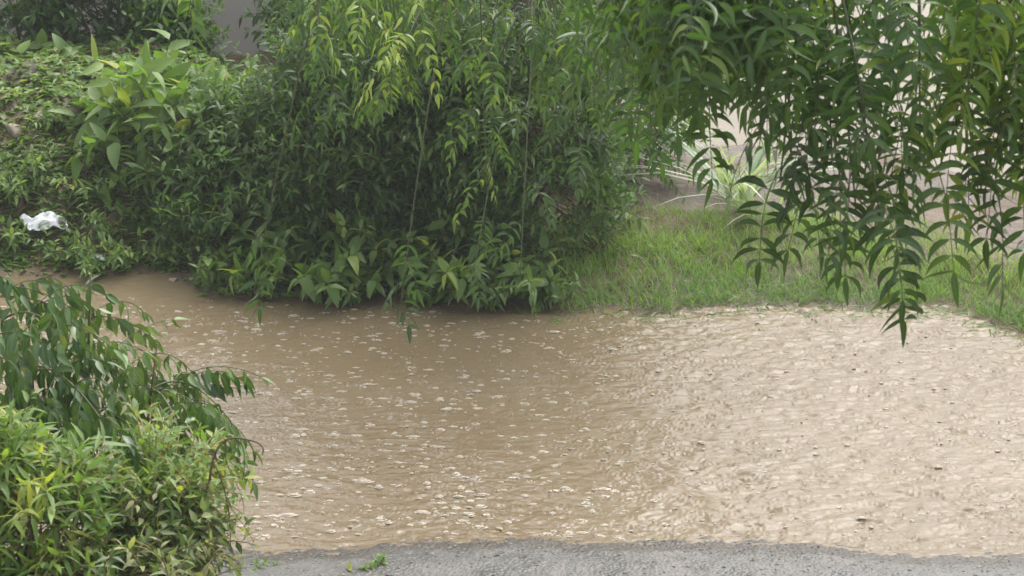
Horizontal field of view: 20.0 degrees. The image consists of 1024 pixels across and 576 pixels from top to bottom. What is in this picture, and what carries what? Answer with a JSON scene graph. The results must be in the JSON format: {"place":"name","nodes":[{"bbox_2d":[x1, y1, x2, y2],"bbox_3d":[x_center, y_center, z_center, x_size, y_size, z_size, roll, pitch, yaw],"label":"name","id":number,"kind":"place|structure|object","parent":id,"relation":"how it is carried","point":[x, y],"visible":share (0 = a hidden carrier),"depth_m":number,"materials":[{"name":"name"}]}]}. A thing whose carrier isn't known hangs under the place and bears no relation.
{"place":"outdoors","nodes":[
{"label":"outdoors","id":0,"kind":"place"},
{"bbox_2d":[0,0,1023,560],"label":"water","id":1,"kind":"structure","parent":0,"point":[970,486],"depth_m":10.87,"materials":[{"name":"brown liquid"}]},
{"bbox_2d":[0,302,1022,539],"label":"rain splashes","id":2,"kind":"object","parent":1,"relation":"on","point":[585,503],"visible":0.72,"depth_m":10.70,"materials":[{"name":"beige liquid"}]},
{"bbox_2d":[0,6,1023,337],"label":"ground","id":3,"kind":"structure","parent":0,"point":[656,192],"depth_m":12.59,"materials":[{"name":"green plant"}]},
{"bbox_2d":[6,123,22,137],"bbox_3d":[-2.223,-0.706,13.003,0.088,0.064,0.066,16,23,31],"label":"stone","id":4,"kind":"object","parent":3,"relation":"on","point":[13,128],"visible":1,"depth_m":12.98,"materials":[{"name":"beige stone"}]},
{"bbox_2d":[0,214,49,254],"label":"weed","id":5,"kind":"object","parent":3,"relation":"on","point":[10,238],"visible":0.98,"depth_m":12.55,"materials":[{"name":"green plant"}]},
{"bbox_2d":[0,139,49,190],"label":"weed","id":6,"kind":"object","parent":3,"relation":"on","point":[8,172],"visible":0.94,"depth_m":12.74,"materials":[{"name":"green plant"}]},
{"bbox_2d":[0,166,50,207],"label":"weed","id":7,"kind":"object","parent":3,"relation":"on","point":[14,190],"visible":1,"depth_m":12.65,"materials":[{"name":"green plant"}]},
{"bbox_2d":[34,114,42,122],"bbox_3d":[-2.114,-0.756,13.015,0.054,0.042,0.079,-16,25,-39],"label":"stone","id":8,"kind":"object","parent":3,"relation":"on","point":[36,117],"visible":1,"depth_m":12.99,"materials":[{"name":"beige stone"}]},
{"bbox_2d":[0,28,77,62],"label":"broadleaf shrub","id":9,"kind":"object","parent":3,"relation":"on","point":[58,42],"visible":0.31,"depth_m":13.64,"materials":[{"name":"green plant"}]},
{"bbox_2d":[20,211,67,230],"bbox_3d":[-2.029,-0.300,12.584,0.200,0.056,0.129,-5,28,-13],"label":"plastic bag","id":10,"kind":"object","parent":3,"relation":"on","point":[53,219],"visible":1,"depth_m":12.57,"materials":[{"name":"white plastic"}]},
{"bbox_2d":[0,388,89,568],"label":"foreground bush","id":11,"kind":"object","parent":3,"relation":"on","point":[11,435],"visible":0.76,"depth_m":5.97,"materials":[{"name":"green plant"}]},
{"bbox_2d":[17,98,72,131],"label":"weed","id":12,"kind":"object","parent":3,"relation":"on","point":[51,120],"visible":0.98,"depth_m":12.96,"materials":[{"name":"green plant"}]},
{"bbox_2d":[15,132,82,177],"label":"weed","id":13,"kind":"object","parent":3,"relation":"on","point":[37,164],"visible":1,"depth_m":12.74,"materials":[{"name":"green plant"}]},
{"bbox_2d":[24,222,99,266],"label":"weed","id":14,"kind":"object","parent":3,"relation":"on","point":[68,255],"visible":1,"depth_m":12.46,"materials":[{"name":"green plant"}]},
{"bbox_2d":[0,0,151,54],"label":"bush","id":15,"kind":"object","parent":3,"relation":"on","point":[17,15],"visible":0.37,"depth_m":13.93,"materials":[{"name":"green plant"}]},
{"bbox_2d":[0,420,157,575],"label":"foreground bush","id":16,"kind":"object","parent":3,"relation":"on","point":[77,493],"visible":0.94,"depth_m":5.90,"materials":[{"name":"green plant"}]},
{"bbox_2d":[80,163,85,171],"bbox_3d":[-1.909,-0.529,12.776,0.069,0.049,0.061,-19,15,4],"label":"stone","id":17,"kind":"object","parent":3,"relation":"on","point":[83,168],"visible":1,"depth_m":12.76,"materials":[{"name":"grey stone"}]},
{"bbox_2d":[52,73,115,106],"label":"weed","id":18,"kind":"object","parent":3,"relation":"on","point":[74,93],"visible":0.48,"depth_m":13.01,"materials":[{"name":"green plant"}]},
{"bbox_2d":[73,239,112,280],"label":"weed","id":19,"kind":"object","parent":3,"relation":"on","point":[95,268],"visible":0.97,"depth_m":12.38,"materials":[{"name":"green plant"}]},
{"bbox_2d":[56,161,132,204],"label":"weed","id":20,"kind":"object","parent":3,"relation":"on","point":[83,190],"visible":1,"depth_m":12.64,"materials":[{"name":"green plant"}]},
{"bbox_2d":[92,253,104,260],"bbox_3d":[-1.789,-0.136,12.533,0.093,0.028,0.059,3,28,7],"label":"paper scrap","id":21,"kind":"object","parent":3,"relation":"on","point":[101,257],"visible":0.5,"depth_m":12.53,"materials":[{"name":"white paper"}]},
{"bbox_2d":[75,118,127,165],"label":"weed","id":22,"kind":"object","parent":3,"relation":"on","point":[104,154],"visible":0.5,"depth_m":12.77,"materials":[{"name":"green plant"}]},
{"bbox_2d":[0,0,218,47],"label":"bush","id":23,"kind":"object","parent":3,"relation":"on","point":[60,17],"visible":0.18,"depth_m":14.11,"materials":[{"name":"green plant"}]},
{"bbox_2d":[75,195,143,243],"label":"weed","id":24,"kind":"object","parent":3,"relation":"on","point":[100,225],"visible":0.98,"depth_m":12.57,"materials":[{"name":"green plant"}]},
{"bbox_2d":[96,227,148,271],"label":"weed","id":25,"kind":"object","parent":3,"relation":"on","point":[116,253],"visible":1,"depth_m":12.43,"materials":[{"name":"green plant"}]},
{"bbox_2d":[0,491,257,575],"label":"foreground bush","id":26,"kind":"object","parent":3,"relation":"on","point":[160,567],"visible":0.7,"depth_m":5.93,"materials":[{"name":"green plant"}]},
{"bbox_2d":[103,183,171,232],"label":"weed","id":27,"kind":"object","parent":3,"relation":"on","point":[134,219],"visible":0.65,"depth_m":12.62,"materials":[{"name":"green plant"}]},
{"bbox_2d":[0,273,277,535],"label":"curry leaf shrub","id":28,"kind":"object","parent":3,"relation":"on","point":[85,364],"visible":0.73,"depth_m":6.44,"materials":[{"name":"green plant"}]},
{"bbox_2d":[48,29,257,210],"bbox_3d":[-1.487,-0.696,12.885,1.151,0.848,0.931,0,19,0],"label":"broadleaf shrub","id":29,"kind":"object","parent":3,"relation":"on","point":[146,80],"visible":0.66,"depth_m":12.71,"materials":[{"name":"green plant"}]},
{"bbox_2d":[46,390,261,552],"bbox_3d":[-0.753,1.068,6.389,0.455,1.732,0.502,0,19,0],"label":"foreground bush","id":30,"kind":"object","parent":3,"relation":"on","point":[158,462],"visible":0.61,"depth_m":6.13,"materials":[{"name":"green plant"}]},
{"bbox_2d":[0,32,332,298],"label":"ground cover","id":31,"kind":"object","parent":3,"relation":"on","point":[77,69],"visible":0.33,"depth_m":12.96,"materials":[{"name":"green plant"}]},
{"bbox_2d":[140,241,197,270],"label":"weed","id":32,"kind":"object","parent":3,"relation":"on","point":[169,261],"visible":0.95,"depth_m":12.47,"materials":[{"name":"green plant"}]},
{"bbox_2d":[101,0,243,66],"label":"bush","id":33,"kind":"object","parent":3,"relation":"on","point":[172,24],"visible":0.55,"depth_m":13.90,"materials":[{"name":"green plant"}]},
{"bbox_2d":[147,200,199,245],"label":"weed","id":34,"kind":"object","parent":3,"relation":"on","point":[178,234],"visible":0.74,"depth_m":12.52,"materials":[{"name":"green plant"}]},
{"bbox_2d":[85,437,263,575],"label":"foreground bush","id":35,"kind":"object","parent":3,"relation":"on","point":[209,549],"visible":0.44,"depth_m":6.04,"materials":[{"name":"green plant"}]},
{"bbox_2d":[84,104,303,257],"bbox_3d":[-1.393,-0.476,12.742,0.987,0.720,0.743,-13,23,-34],"label":"broadleaf shrub","id":36,"kind":"object","parent":3,"relation":"on","point":[155,179],"visible":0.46,"depth_m":12.56,"materials":[{"name":"green plant"}]},
{"bbox_2d":[188,244,244,290],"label":"herb","id":37,"kind":"object","parent":3,"relation":"on","point":[209,281],"visible":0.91,"depth_m":12.22,"materials":[{"name":"green plant"}]},
{"bbox_2d":[200,242,299,297],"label":"herb","id":38,"kind":"object","parent":3,"relation":"on","point":[234,273],"visible":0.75,"depth_m":12.15,"materials":[{"name":"green plant"}]},
{"bbox_2d":[0,0,513,56],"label":"boundary wall","id":39,"kind":"structure","parent":3,"relation":"on","point":[233,9],"depth_m":15.18,"materials":[{"name":"grey concrete"}]},
{"bbox_2d":[129,39,390,273],"bbox_3d":[-1.126,-0.526,12.590,1.262,1.096,0.958,0,19,0],"label":"shrub","id":40,"kind":"object","parent":3,"relation":"on","point":[239,121],"visible":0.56,"depth_m":12.43,"materials":[{"name":"green plant"}]},
{"bbox_2d":[232,264,287,298],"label":"herb","id":41,"kind":"object","parent":3,"relation":"on","point":[250,288],"visible":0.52,"depth_m":12.15,"materials":[{"name":"green plant"}]},
{"bbox_2d":[203,170,328,273],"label":"herb","id":42,"kind":"object","parent":3,"relation":"on","point":[238,236],"visible":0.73,"depth_m":12.21,"materials":[{"name":"green plant"}]},
{"bbox_2d":[233,172,373,275],"bbox_3d":[-0.870,-0.217,12.200,0.629,0.467,0.600,0,19,0],"label":"herb","id":43,"kind":"object","parent":3,"relation":"on","point":[282,257],"visible":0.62,"depth_m":12.23,"materials":[{"name":"green plant"}]},
{"bbox_2d":[239,0,385,77],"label":"bush","id":44,"kind":"object","parent":3,"relation":"on","point":[264,14],"visible":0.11,"depth_m":14.30,"materials":[{"name":"green plant"}]},
{"bbox_2d":[262,211,365,307],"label":"herb","id":45,"kind":"object","parent":3,"relation":"on","point":[316,279],"visible":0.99,"depth_m":12.03,"materials":[{"name":"green plant"}]},
{"bbox_2d":[215,0,462,298],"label":"shrub","id":46,"kind":"object","parent":3,"relation":"on","point":[293,176],"visible":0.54,"depth_m":12.19,"materials":[{"name":"green plant"}]},
{"bbox_2d":[324,260,376,309],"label":"herb","id":47,"kind":"object","parent":3,"relation":"on","point":[348,295],"visible":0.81,"depth_m":12.05,"materials":[{"name":"green plant"}]},
{"bbox_2d":[317,227,425,298],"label":"herb","id":48,"kind":"object","parent":3,"relation":"on","point":[377,282],"visible":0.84,"depth_m":12.13,"materials":[{"name":"green plant"}]},
{"bbox_2d":[335,161,467,269],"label":"herb","id":49,"kind":"object","parent":3,"relation":"on","point":[374,252],"visible":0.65,"depth_m":12.22,"materials":[{"name":"green plant"}]},
{"bbox_2d":[267,0,549,170],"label":"shrub","id":50,"kind":"object","parent":3,"relation":"on","point":[454,6],"visible":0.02,"depth_m":13.36,"materials":[{"name":"green plant"}]},
{"bbox_2d":[399,268,448,306],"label":"herb","id":51,"kind":"object","parent":3,"relation":"on","point":[424,288],"visible":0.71,"depth_m":12.07,"materials":[{"name":"green plant"}]},
{"bbox_2d":[302,0,564,273],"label":"shrub","id":52,"kind":"object","parent":3,"relation":"on","point":[423,99],"visible":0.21,"depth_m":12.23,"materials":[{"name":"green plant"}]},
{"bbox_2d":[160,0,707,343],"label":"neem tree","id":53,"kind":"object","parent":3,"relation":"on","point":[365,13],"visible":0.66,"depth_m":11.21,"materials":[{"name":"green plant"}]},
{"bbox_2d":[402,221,487,306],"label":"herb","id":54,"kind":"object","parent":3,"relation":"on","point":[451,271],"visible":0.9,"depth_m":12.00,"materials":[{"name":"green plant"}]},
{"bbox_2d":[461,250,519,312],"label":"herb","id":55,"kind":"object","parent":3,"relation":"on","point":[498,292],"visible":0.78,"depth_m":11.98,"materials":[{"name":"green plant"}]},
{"bbox_2d":[428,161,557,278],"bbox_3d":[-0.076,-0.276,12.232,0.549,0.472,0.484,0,19,0],"label":"herb","id":56,"kind":"object","parent":3,"relation":"on","point":[456,239],"visible":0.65,"depth_m":12.21,"materials":[{"name":"green plant"}]},
{"bbox_2d":[0,48,1017,299],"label":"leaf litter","id":57,"kind":"object","parent":3,"relation":"on","point":[248,252],"visible":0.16,"depth_m":12.87,"materials":[{"name":"brown plant"}]},
{"bbox_2d":[387,1,650,280],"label":"shrub","id":58,"kind":"object","parent":3,"relation":"on","point":[611,193],"visible":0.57,"depth_m":12.22,"materials":[{"name":"green plant"}]},
{"bbox_2d":[492,222,574,311],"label":"herb","id":59,"kind":"object","parent":3,"relation":"on","point":[546,278],"visible":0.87,"depth_m":12.02,"materials":[{"name":"green plant"}]},
{"bbox_2d":[515,269,580,305],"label":"herb","id":60,"kind":"object","parent":3,"relation":"on","point":[564,289],"visible":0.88,"depth_m":12.02,"materials":[{"name":"green plant"}]},
{"bbox_2d":[407,0,689,119],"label":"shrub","id":61,"kind":"object","parent":3,"relation":"on","point":[506,16],"depth_m":13.76,"materials":[{"name":"green plant"}]},
{"bbox_2d":[546,221,599,252],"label":"herb","id":62,"kind":"object","parent":3,"relation":"on","point":[580,243],"visible":0.56,"depth_m":12.40,"materials":[{"name":"green plant"}]},
{"bbox_2d":[498,0,719,203],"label":"shrub","id":63,"kind":"object","parent":3,"relation":"on","point":[671,144],"visible":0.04,"depth_m":13.20,"materials":[{"name":"green plant"}]},
{"bbox_2d":[538,104,885,209],"bbox_3d":[1.004,-0.631,12.826,1.646,0.600,1.306,16,25,39],"label":"blade plant","id":64,"kind":"object","parent":3,"relation":"on","point":[757,166],"visible":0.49,"depth_m":12.88,"materials":[{"name":"green plant"}]},
{"bbox_2d":[685,139,831,227],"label":"blade plant","id":65,"kind":"object","parent":3,"relation":"on","point":[749,197],"visible":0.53,"depth_m":12.70,"materials":[{"name":"green plant"}]},
{"bbox_2d":[667,115,854,215],"bbox_3d":[1.132,-0.653,13.382,1.189,0.473,1.341,0,19,0],"label":"blade plant","id":66,"kind":"object","parent":3,"relation":"on","point":[728,159],"visible":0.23,"depth_m":13.37,"materials":[{"name":"green plant"}]},
{"bbox_2d":[503,191,1023,331],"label":"grass","id":67,"kind":"structure","parent":3,"relation":"on","point":[736,267],"depth_m":12.29,"materials":[{"name":"green plant"}]},
{"bbox_2d":[521,272,1023,346],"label":"drowned grass","id":68,"kind":"structure","parent":3,"relation":"on","point":[759,309],"depth_m":12.03,"materials":[{"name":"green plant"}]},
{"bbox_2d":[556,0,1023,346],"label":"neem tree","id":69,"kind":"object","parent":3,"relation":"on","point":[714,41],"visible":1,"depth_m":5.30,"materials":[{"name":"green plant"}]},
{"bbox_2d":[744,15,1011,217],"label":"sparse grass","id":70,"kind":"structure","parent":3,"relation":"on","point":[886,189],"depth_m":13.21,"materials":[{"name":"green plant"}]},
{"bbox_2d":[15,536,1023,575],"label":"road","id":71,"kind":"structure","parent":0,"point":[635,566],"depth_m":9.59,"materials":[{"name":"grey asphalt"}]},
{"bbox_2d":[251,555,280,568],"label":"weed","id":72,"kind":"object","parent":71,"relation":"on","point":[256,563],"visible":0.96,"depth_m":9.57,"materials":[{"name":"green plant"}]},
{"bbox_2d":[346,552,389,570],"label":"weed","id":73,"kind":"object","parent":71,"relation":"on","point":[380,559],"visible":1,"depth_m":9.54,"materials":[{"name":"green plant"}]}
]}

